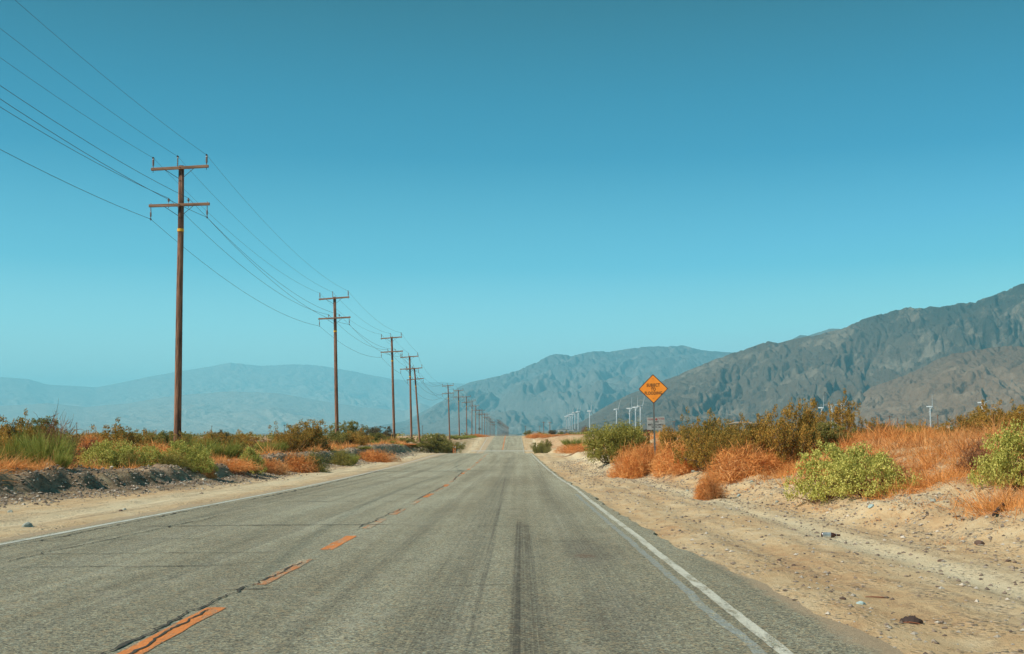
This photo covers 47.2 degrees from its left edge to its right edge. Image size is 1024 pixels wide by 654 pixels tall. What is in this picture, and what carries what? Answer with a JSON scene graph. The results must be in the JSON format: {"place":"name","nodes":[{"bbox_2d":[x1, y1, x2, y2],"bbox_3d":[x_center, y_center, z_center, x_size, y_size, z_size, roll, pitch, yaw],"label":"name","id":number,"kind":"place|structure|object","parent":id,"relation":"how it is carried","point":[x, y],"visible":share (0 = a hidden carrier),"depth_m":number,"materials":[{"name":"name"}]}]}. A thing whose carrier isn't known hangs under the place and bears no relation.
{"place":"outdoors","nodes":[
{"label":"outdoors","id":0,"kind":"place"},
{"bbox_2d":[0,391,430,432],"bbox_3d":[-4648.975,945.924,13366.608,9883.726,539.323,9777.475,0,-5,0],"label":"hills","id":1,"kind":"structure","parent":0,"point":[244,412],"depth_m":13347.84,"materials":[{"name":"stone"}]},
{"bbox_2d":[0,363,464,410],"bbox_3d":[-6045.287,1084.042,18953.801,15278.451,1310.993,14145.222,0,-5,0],"label":"mountains","id":2,"kind":"structure","parent":0,"point":[316,382],"depth_m":20147.40,"materials":[{"name":"stone"}]},
{"bbox_2d":[0,436,903,653],"bbox_3d":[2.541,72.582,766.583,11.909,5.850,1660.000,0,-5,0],"label":"road","id":3,"kind":"structure","parent":0,"point":[500,545],"depth_m":10.96,"materials":[{"name":"asphalt"}]},
{"bbox_2d":[0,431,1023,653],"bbox_3d":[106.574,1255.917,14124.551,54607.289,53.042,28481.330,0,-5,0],"label":"ground","id":4,"kind":"structure","parent":0,"point":[923,606],"depth_m":16.89,"materials":[{"name":"sand"}]},
{"bbox_2d":[0,423,28,453],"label":"creosote bush","id":5,"kind":"object","parent":4,"relation":"on","point":[4,432],"visible":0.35,"depth_m":39.76,"materials":[{"name":"green plant"}]},
{"bbox_2d":[0,415,37,446],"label":"creosote bush","id":6,"kind":"object","parent":4,"relation":"on","point":[9,431],"visible":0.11,"depth_m":40.83,"materials":[{"name":"green plant"}]},
{"bbox_2d":[0,426,47,463],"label":"broom bush","id":7,"kind":"object","parent":4,"relation":"on","point":[15,444],"visible":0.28,"depth_m":33.58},
{"bbox_2d":[9,408,50,448],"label":"creosote bush","id":8,"kind":"object","parent":4,"relation":"on","point":[29,428],"visible":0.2,"depth_m":40.74,"materials":[{"name":"green plant"}]},
{"bbox_2d":[9,426,80,465],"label":"broom bush","id":9,"kind":"object","parent":4,"relation":"on","point":[47,451],"visible":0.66,"depth_m":32.17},
{"bbox_2d":[16,416,74,444],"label":"creosote bush","id":10,"kind":"object","parent":4,"relation":"on","point":[34,427],"visible":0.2,"depth_m":43.23,"materials":[{"name":"green plant"}]},
{"bbox_2d":[31,398,86,466],"bbox_3d":[-14.066,3.668,35.852,1.964,2.993,2.223,1,-5,-6],"label":"dead bush","id":11,"kind":"object","parent":4,"relation":"on","point":[60,435],"visible":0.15,"depth_m":36.00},
{"bbox_2d":[52,450,73,468],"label":"broom bush","id":12,"kind":"object","parent":4,"relation":"on","point":[63,460],"visible":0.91,"depth_m":30.82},
{"bbox_2d":[71,433,101,455],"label":"dead bush","id":13,"kind":"object","parent":4,"relation":"on","point":[87,446],"visible":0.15,"depth_m":45.87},
{"bbox_2d":[75,425,106,456],"bbox_3d":[-17.963,5.170,49.805,1.753,1.976,1.570,-3,-6,31],"label":"dry brush","id":14,"kind":"object","parent":4,"relation":"on","point":[86,437],"visible":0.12,"depth_m":49.79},
{"bbox_2d":[74,438,122,468],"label":"rabbitbrush","id":15,"kind":"object","parent":4,"relation":"on","point":[95,452],"visible":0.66,"depth_m":37.62,"materials":[{"name":"green plant"}]},
{"bbox_2d":[84,424,149,448],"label":"creosote bush","id":16,"kind":"object","parent":4,"relation":"on","point":[105,435],"visible":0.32,"depth_m":51.73,"materials":[{"name":"green plant"}]},
{"bbox_2d":[108,449,141,467],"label":"green tipped brush","id":17,"kind":"object","parent":4,"relation":"on","point":[133,458],"visible":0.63,"depth_m":37.71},
{"bbox_2d":[103,439,149,467],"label":"rabbitbrush","id":18,"kind":"object","parent":4,"relation":"on","point":[126,448],"visible":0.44,"depth_m":38.30,"materials":[{"name":"green plant"}]},
{"bbox_2d":[109,417,160,451],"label":"creosote bush","id":19,"kind":"object","parent":4,"relation":"on","point":[129,435],"visible":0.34,"depth_m":52.53,"materials":[{"name":"green plant"}]},
{"bbox_2d":[139,443,166,465],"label":"rabbitbrush","id":20,"kind":"object","parent":4,"relation":"on","point":[154,452],"visible":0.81,"depth_m":38.76,"materials":[{"name":"green plant"}]},
{"bbox_2d":[131,435,193,463],"bbox_3d":[-12.403,4.463,41.029,3.051,1.453,2.792,3,-6,-26],"label":"dry brush","id":21,"kind":"object","parent":4,"relation":"on","point":[161,447],"visible":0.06,"depth_m":40.80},
{"bbox_2d":[152,451,192,469],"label":"green tipped brush","id":22,"kind":"object","parent":4,"relation":"on","point":[174,460],"visible":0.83,"depth_m":38.73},
{"bbox_2d":[154,430,192,447],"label":"creosote bush","id":23,"kind":"object","parent":4,"relation":"on","point":[163,436],"visible":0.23,"depth_m":56.55,"materials":[{"name":"green plant"}]},
{"bbox_2d":[149,430,200,457],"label":"creosote bush","id":24,"kind":"object","parent":4,"relation":"on","point":[187,438],"visible":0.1,"depth_m":43.14,"materials":[{"name":"green plant"}]},
{"bbox_2d":[149,154,209,441],"bbox_3d":[-14.586,-0.427,51.295,2.682,14.418,0.488,-1,-5,0],"label":"utility pole","id":25,"kind":"object","parent":4,"relation":"on","point":[178,350],"visible":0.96,"depth_m":51.43,"materials":[{"name":"brown wood"}]},
{"bbox_2d":[0,85,491,421],"bbox_3d":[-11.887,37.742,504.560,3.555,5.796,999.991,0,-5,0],"label":"power line","id":26,"kind":"object","parent":25,"relation":"attached to","point":[192,202],"visible":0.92,"depth_m":46.90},
{"bbox_2d":[0,28,495,421],"bbox_3d":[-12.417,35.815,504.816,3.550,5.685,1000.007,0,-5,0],"label":"power line","id":27,"kind":"object","parent":25,"relation":"attached to","point":[198,179],"visible":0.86,"depth_m":50.70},
{"bbox_2d":[1,58,497,420],"bbox_3d":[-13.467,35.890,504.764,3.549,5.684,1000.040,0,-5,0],"label":"power line","id":28,"kind":"object","parent":25,"relation":"attached to","point":[189,194],"visible":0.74,"depth_m":53.63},
{"bbox_2d":[0,149,499,425],"bbox_3d":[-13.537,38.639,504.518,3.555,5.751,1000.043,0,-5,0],"label":"power line","id":29,"kind":"object","parent":25,"relation":"hanging from","point":[175,240],"visible":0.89,"depth_m":51.67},
{"bbox_2d":[1,107,500,424],"bbox_3d":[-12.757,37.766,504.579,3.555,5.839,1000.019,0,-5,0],"label":"power line","id":30,"kind":"object","parent":25,"relation":"attached to","point":[197,226],"visible":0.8,"depth_m":50.68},
{"bbox_2d":[1,99,502,425],"bbox_3d":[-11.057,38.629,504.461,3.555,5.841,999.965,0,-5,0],"label":"power line","id":31,"kind":"object","parent":25,"relation":"hanging from","point":[193,211],"visible":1,"depth_m":44.47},
{"bbox_2d":[160,439,204,465],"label":"rabbitbrush","id":32,"kind":"object","parent":4,"relation":"on","point":[183,448],"visible":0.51,"depth_m":39.69,"materials":[{"name":"green plant"}]},
{"bbox_2d":[168,434,227,457],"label":"broom bush","id":33,"kind":"object","parent":4,"relation":"on","point":[208,447],"visible":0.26,"depth_m":46.75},
{"bbox_2d":[185,443,218,473],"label":"rabbitbrush","id":34,"kind":"object","parent":4,"relation":"on","point":[201,455],"visible":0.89,"depth_m":39.47,"materials":[{"name":"green plant"}]},
{"bbox_2d":[0,433,408,484],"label":"dry grass","id":35,"kind":"structure","parent":4,"relation":"on","point":[9,465],"depth_m":35.41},
{"bbox_2d":[195,461,219,478],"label":"dry brush","id":36,"kind":"object","parent":4,"relation":"on","point":[212,474],"visible":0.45,"depth_m":39.66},
{"bbox_2d":[0,444,420,507],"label":"gravel","id":37,"kind":"structure","parent":4,"relation":"on","point":[136,486],"depth_m":33.09,"materials":[{"name":"gravel"}]},
{"bbox_2d":[201,432,242,447],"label":"creosote bush","id":38,"kind":"object","parent":4,"relation":"on","point":[224,439],"visible":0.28,"depth_m":53.51,"materials":[{"name":"green plant"}]},
{"bbox_2d":[204,437,246,458],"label":"broom bush","id":39,"kind":"object","parent":4,"relation":"on","point":[233,449],"visible":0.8,"depth_m":47.70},
{"bbox_2d":[213,454,264,472],"bbox_3d":[-10.534,5.095,43.699,2.473,0.754,2.217,5,-7,-41],"label":"dry brush","id":40,"kind":"object","parent":4,"relation":"on","point":[242,465],"visible":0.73,"depth_m":43.53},
{"bbox_2d":[235,435,262,448],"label":"creosote bush","id":41,"kind":"object","parent":4,"relation":"on","point":[245,441],"visible":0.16,"depth_m":66.99,"materials":[{"name":"green plant"}]},
{"bbox_2d":[238,443,267,474],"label":"rabbitbrush","id":42,"kind":"object","parent":4,"relation":"on","point":[253,454],"visible":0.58,"depth_m":45.67,"materials":[{"name":"green plant"}]},
{"bbox_2d":[253,440,275,453],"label":"broom bush","id":43,"kind":"object","parent":4,"relation":"on","point":[259,447],"visible":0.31,"depth_m":61.53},
{"bbox_2d":[259,454,291,475],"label":"dry brush","id":44,"kind":"object","parent":4,"relation":"on","point":[275,468],"visible":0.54,"depth_m":48.62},
{"bbox_2d":[262,439,289,452],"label":"broom bush","id":45,"kind":"object","parent":4,"relation":"on","point":[283,446],"visible":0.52,"depth_m":59.72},
{"bbox_2d":[264,421,314,452],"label":"creosote bush","id":46,"kind":"object","parent":4,"relation":"on","point":[293,446],"visible":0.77,"depth_m":65.57,"materials":[{"name":"green plant"}]},
{"bbox_2d":[278,449,319,472],"bbox_3d":[-9.534,6.111,52.774,2.146,1.556,2.338,-1,-5,6],"label":"dry brush","id":47,"kind":"object","parent":4,"relation":"on","point":[299,465],"visible":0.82,"depth_m":52.47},
{"bbox_2d":[280,419,331,450],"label":"creosote bush","id":48,"kind":"object","parent":4,"relation":"on","point":[316,429],"visible":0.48,"depth_m":69.34,"materials":[{"name":"green plant"}]},
{"bbox_2d":[301,445,331,472],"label":"green tipped brush","id":49,"kind":"object","parent":4,"relation":"on","point":[321,466],"visible":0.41,"depth_m":53.59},
{"bbox_2d":[300,422,351,445],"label":"creosote bush","id":50,"kind":"object","parent":4,"relation":"on","point":[332,437],"visible":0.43,"depth_m":81.39,"materials":[{"name":"green plant"}]},
{"bbox_2d":[318,291,350,436],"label":"utility pole","id":51,"kind":"object","parent":4,"relation":"on","point":[335,317],"visible":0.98,"depth_m":97.24,"materials":[{"name":"wood"}]},
{"bbox_2d":[327,446,354,465],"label":"green tipped brush","id":52,"kind":"object","parent":4,"relation":"on","point":[341,455],"visible":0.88,"depth_m":65.44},
{"bbox_2d":[327,420,368,435],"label":"creosote bush","id":53,"kind":"object","parent":4,"relation":"on","point":[351,428],"visible":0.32,"depth_m":103.82,"materials":[{"name":"green plant"}]},
{"bbox_2d":[341,428,374,445],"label":"creosote bush","id":54,"kind":"object","parent":4,"relation":"on","point":[355,437],"visible":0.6,"depth_m":83.14,"materials":[{"name":"green plant"}]},
{"bbox_2d":[357,426,394,439],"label":"creosote bush","id":55,"kind":"object","parent":4,"relation":"on","point":[372,430],"visible":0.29,"depth_m":117.61,"materials":[{"name":"plant"}]},
{"bbox_2d":[368,433,386,441],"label":"creosote bush","id":56,"kind":"object","parent":4,"relation":"on","point":[376,435],"visible":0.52,"depth_m":101.16,"materials":[{"name":"green plant"}]},
{"bbox_2d":[356,447,402,462],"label":"dry brush","id":57,"kind":"object","parent":4,"relation":"on","point":[381,457],"visible":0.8,"depth_m":75.15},
{"bbox_2d":[380,333,402,438],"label":"utility pole","id":58,"kind":"object","parent":4,"relation":"on","point":[393,400],"visible":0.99,"depth_m":139.58,"materials":[{"name":"wood"}]},
{"bbox_2d":[400,352,418,438],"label":"utility pole","id":59,"kind":"object","parent":4,"relation":"on","point":[411,432],"visible":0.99,"depth_m":162.94,"materials":[{"name":"wood"}]},
{"bbox_2d":[406,364,423,440],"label":"utility pole","id":60,"kind":"object","parent":4,"relation":"on","point":[416,401],"visible":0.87,"depth_m":183.59,"materials":[{"name":"wood"}]},
{"bbox_2d":[406,433,453,452],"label":"creosote bush","id":61,"kind":"object","parent":4,"relation":"on","point":[434,442],"visible":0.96,"depth_m":111.26,"materials":[{"name":"green plant"}]},
{"bbox_2d":[431,434,464,452],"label":"creosote bush","id":62,"kind":"object","parent":4,"relation":"on","point":[448,450],"visible":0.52,"depth_m":138.99,"materials":[{"name":"green plant"}]},
{"bbox_2d":[442,384,453,439],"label":"utility pole","id":63,"kind":"object","parent":4,"relation":"on","point":[448,393],"visible":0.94,"depth_m":259.45,"materials":[{"name":"wood"}]},
{"bbox_2d":[15,0,485,411],"bbox_3d":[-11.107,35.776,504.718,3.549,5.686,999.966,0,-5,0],"label":"power line","id":64,"kind":"object","parent":63,"relation":"attached to","point":[209,158],"visible":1,"depth_m":48.80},
{"bbox_2d":[63,424,851,440],"bbox_3d":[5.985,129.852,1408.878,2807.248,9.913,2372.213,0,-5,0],"label":"distant scrub","id":65,"kind":"object","parent":4,"relation":"on","point":[272,436],"visible":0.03,"depth_m":295.66,"materials":[{"name":"green plant"}]},
{"bbox_2d":[557,437,583,446],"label":"broom bush","id":66,"kind":"object","parent":4,"relation":"on","point":[565,442],"visible":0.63,"depth_m":119.10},
{"bbox_2d":[554,443,590,454],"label":"dry brush","id":67,"kind":"object","parent":4,"relation":"on","point":[574,448],"visible":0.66,"depth_m":92.04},
{"bbox_2d":[579,417,651,463],"bbox_3d":[5.160,5.565,56.932,3.112,2.394,3.028,4,-7,-38],"label":"willow bush","id":68,"kind":"object","parent":4,"relation":"on","point":[614,440],"visible":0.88,"depth_m":56.58,"materials":[{"name":"green plant"}]},
{"bbox_2d":[604,438,658,478],"bbox_3d":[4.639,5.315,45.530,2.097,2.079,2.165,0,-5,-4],"label":"dry brush","id":69,"kind":"object","parent":4,"relation":"on","point":[637,470],"visible":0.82,"depth_m":45.41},
{"bbox_2d":[639,375,667,453],"bbox_3d":[6.039,4.350,49.782,1.217,4.662,0.074,-1,-5,4],"label":"warning sign","id":70,"kind":"object","parent":4,"relation":"on","point":[652,388],"visible":1,"depth_m":49.90,"materials":[{"name":"metal"}]},
{"bbox_2d":[647,417,664,445],"bbox_3d":[6.973,5.491,56.714,0.902,2.315,0.099,-1,-5,14],"label":"notice board","id":71,"kind":"object","parent":4,"relation":"on","point":[659,422],"visible":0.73,"depth_m":56.75,"materials":[{"name":"white metal"}]},
{"bbox_2d":[644,433,685,478],"bbox_3d":[5.887,4.742,42.609,2.492,2.033,2.438,-2,-5,20],"label":"dry brush","id":72,"kind":"object","parent":4,"relation":"on","point":[658,467],"visible":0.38,"depth_m":42.41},
{"bbox_2d":[657,425,688,453],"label":"creosote bush","id":73,"kind":"object","parent":4,"relation":"on","point":[666,435],"visible":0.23,"depth_m":47.56,"materials":[{"name":"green plant"}]},
{"bbox_2d":[670,419,702,450],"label":"creosote bush","id":74,"kind":"object","parent":4,"relation":"on","point":[683,434],"visible":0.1,"depth_m":43.68,"materials":[{"name":"green plant"}]},
{"bbox_2d":[662,437,712,479],"bbox_3d":[6.387,4.524,40.646,2.409,1.844,2.114,5,-7,-44],"label":"dry brush","id":75,"kind":"object","parent":4,"relation":"on","point":[683,468],"visible":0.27,"depth_m":40.37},
{"bbox_2d":[671,406,726,470],"bbox_3d":[6.503,3.887,39.940,1.646,2.406,2.053,3,-6,-32],"label":"creosote bush","id":76,"kind":"object","parent":4,"relation":"on","point":[708,426],"visible":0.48,"depth_m":39.77,"materials":[{"name":"green plant"}]},
{"bbox_2d":[677,416,740,467],"bbox_3d":[6.626,3.922,38.929,2.074,1.984,1.697,-4,-7,41],"label":"creosote bush","id":77,"kind":"object","parent":4,"relation":"on","point":[701,455],"visible":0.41,"depth_m":38.73,"materials":[{"name":"green plant"}]},
{"bbox_2d":[691,469,729,500],"bbox_3d":[4.712,3.871,28.271,0.991,1.117,1.014,3,-6,-30],"label":"dry brush","id":78,"kind":"object","parent":4,"relation":"on","point":[709,489],"visible":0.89,"depth_m":28.09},
{"bbox_2d":[582,427,862,456],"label":"dry grass","id":79,"kind":"structure","parent":4,"relation":"on","point":[656,438],"depth_m":73.68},
{"bbox_2d":[705,422,750,462],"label":"creosote bush","id":80,"kind":"object","parent":4,"relation":"on","point":[721,435],"visible":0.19,"depth_m":37.27,"materials":[{"name":"green plant"}]},
{"bbox_2d":[717,413,767,463],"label":"creosote bush","id":81,"kind":"object","parent":4,"relation":"on","point":[741,440],"visible":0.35,"depth_m":35.72,"materials":[{"name":"green plant"}]},
{"bbox_2d":[696,431,792,484],"bbox_3d":[6.590,3.903,33.871,3.252,1.776,2.959,5,-7,-41],"label":"dry brush","id":82,"kind":"object","parent":4,"relation":"on","point":[727,471],"visible":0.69,"depth_m":33.26,"materials":[{"name":"plant"}]},
{"bbox_2d":[745,404,789,455],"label":"creosote bush","id":83,"kind":"object","parent":4,"relation":"on","point":[763,426],"visible":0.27,"depth_m":35.52,"materials":[{"name":"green plant"}]},
{"bbox_2d":[754,451,794,473],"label":"dry brush","id":84,"kind":"object","parent":4,"relation":"on","point":[776,463],"visible":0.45,"depth_m":33.46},
{"bbox_2d":[754,403,821,465],"bbox_3d":[8.076,3.205,33.714,2.054,2.073,1.527,1,-5,-14],"label":"creosote bush","id":85,"kind":"object","parent":4,"relation":"on","point":[781,441],"visible":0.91,"depth_m":33.70,"materials":[{"name":"green plant"}]},
{"bbox_2d":[773,397,824,452],"bbox_3d":[8.567,3.168,34.824,1.718,2.200,1.302,0,-5,0],"label":"creosote bush","id":86,"kind":"object","parent":4,"relation":"on","point":[808,415],"visible":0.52,"depth_m":34.54,"materials":[{"name":"green plant"}]},
{"bbox_2d":[782,440,865,504],"bbox_3d":[6.194,2.855,23.005,1.548,1.317,1.718,4,-6,-38],"label":"rabbitbrush","id":87,"kind":"object","parent":4,"relation":"on","point":[832,449],"visible":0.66,"depth_m":22.96,"materials":[{"name":"green plant"}]},
{"bbox_2d":[821,532,839,537],"bbox_3d":[4.460,2.912,16.420,0.260,0.073,0.074,-1,-5,8],"label":"glass bottle","id":88,"kind":"object","parent":4,"relation":"on","point":[828,534],"visible":0.99,"depth_m":16.40,"materials":[{"name":"brown"}]},
{"bbox_2d":[814,388,853,434],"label":"creosote bush","id":89,"kind":"object","parent":4,"relation":"on","point":[838,419],"visible":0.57,"depth_m":37.78,"materials":[{"name":"green plant"}]},
{"bbox_2d":[812,421,857,443],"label":"creosote bush","id":90,"kind":"object","parent":4,"relation":"on","point":[824,430],"visible":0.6,"depth_m":35.50,"materials":[{"name":"green plant"}]},
{"bbox_2d":[835,400,878,434],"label":"creosote bush","id":91,"kind":"object","parent":4,"relation":"on","point":[852,416],"visible":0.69,"depth_m":37.73,"materials":[{"name":"green plant"}]},
{"bbox_2d":[707,405,1023,520],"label":"dry grass","id":92,"kind":"structure","parent":4,"relation":"on","point":[908,441],"depth_m":25.45,"materials":[{"name":"plant"}]},
{"bbox_2d":[810,441,923,499],"bbox_3d":[6.587,2.689,22.018,1.920,1.121,1.800,0,-5,1],"label":"rabbitbrush","id":93,"kind":"object","parent":4,"relation":"on","point":[879,461],"visible":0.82,"depth_m":21.79,"materials":[{"name":"green plant"}]},
{"bbox_2d":[725,474,1014,547],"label":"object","id":94,"kind":"object","parent":4,"relation":"on","point":[908,506],"depth_m":18.00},
{"bbox_2d":[875,459,911,482],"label":"dead bush","id":95,"kind":"object","parent":4,"relation":"on","point":[897,470],"visible":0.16,"depth_m":22.74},
{"bbox_2d":[900,615,922,623],"bbox_3d":[2.878,2.112,8.460,0.160,0.066,0.115,-2,-6,25],"label":"tyre scrap","id":96,"kind":"object","parent":4,"relation":"on","point":[910,619],"visible":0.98,"depth_m":8.45,"materials":[{"name":"rubber"}]},
{"bbox_2d":[939,416,976,435],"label":"creosote bush","id":97,"kind":"object","parent":4,"relation":"on","point":[948,423],"visible":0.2,"depth_m":33.83,"materials":[{"name":"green plant"}]},
{"bbox_2d":[955,399,988,427],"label":"creosote bush","id":98,"kind":"object","parent":4,"relation":"on","point":[971,416],"visible":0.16,"depth_m":33.69,"materials":[{"name":"green plant"}]},
{"bbox_2d":[952,434,993,474],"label":"dead bush","id":99,"kind":"object","parent":4,"relation":"on","point":[971,458],"visible":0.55,"depth_m":21.77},
{"bbox_2d":[956,407,1006,431],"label":"creosote bush","id":100,"kind":"object","parent":4,"relation":"on","point":[970,421],"visible":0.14,"depth_m":32.87,"materials":[{"name":"brown plant"}]},
{"bbox_2d":[975,447,1010,485],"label":"rabbitbrush","id":101,"kind":"object","parent":4,"relation":"on","point":[993,479],"visible":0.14,"depth_m":19.37,"materials":[{"name":"green plant"}]},
{"bbox_2d":[965,404,1023,434],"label":"creosote bush","id":102,"kind":"object","parent":4,"relation":"on","point":[989,417],"visible":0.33,"depth_m":30.82,"materials":[{"name":"brown plant"}]},
{"bbox_2d":[967,417,1023,490],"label":"rabbitbrush","id":103,"kind":"object","parent":4,"relation":"on","point":[1008,440],"visible":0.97,"depth_m":18.34,"materials":[{"name":"green plant"}]},
{"bbox_2d":[976,398,1017,426],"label":"creosote bush","id":104,"kind":"object","parent":4,"relation":"on","point":[983,418],"visible":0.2,"depth_m":31.83,"materials":[{"name":"brown plant"}]},
{"bbox_2d":[997,403,1023,431],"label":"creosote bush","id":105,"kind":"object","parent":4,"relation":"on","point":[1019,409],"visible":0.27,"depth_m":30.47,"materials":[{"name":"brown plant"}]},
{"bbox_2d":[0,0,1023,386],"label":"sky","id":106,"kind":"structure","parent":0,"point":[503,186],"materials":[{"name":"blue"}]},
{"bbox_2d":[361,345,732,434],"bbox_3d":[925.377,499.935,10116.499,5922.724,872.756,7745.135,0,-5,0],"label":"mountains","id":107,"kind":"structure","parent":0,"point":[553,388],"depth_m":9375.81,"materials":[{"name":"stone"}]},
{"bbox_2d":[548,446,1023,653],"bbox_3d":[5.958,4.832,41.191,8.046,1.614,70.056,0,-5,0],"label":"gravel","id":108,"kind":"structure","parent":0,"point":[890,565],"depth_m":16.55,"materials":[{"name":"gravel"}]},
{"bbox_2d":[556,284,1023,432],"bbox_3d":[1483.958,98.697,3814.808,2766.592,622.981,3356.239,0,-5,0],"label":"mountains","id":109,"kind":"structure","parent":0,"point":[856,360],"depth_m":3964.77,"materials":[{"name":"stone"}]},
{"bbox_2d":[794,329,838,338],"bbox_3d":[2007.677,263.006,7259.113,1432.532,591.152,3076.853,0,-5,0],"label":"peak","id":110,"kind":"structure","parent":0,"point":[818,333],"depth_m":7751.18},
{"bbox_2d":[825,345,1023,431],"bbox_3d":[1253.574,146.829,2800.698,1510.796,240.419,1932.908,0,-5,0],"label":"foothill","id":111,"kind":"structure","parent":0,"point":[953,385],"depth_m":2747.31,"materials":[{"name":"stone"}]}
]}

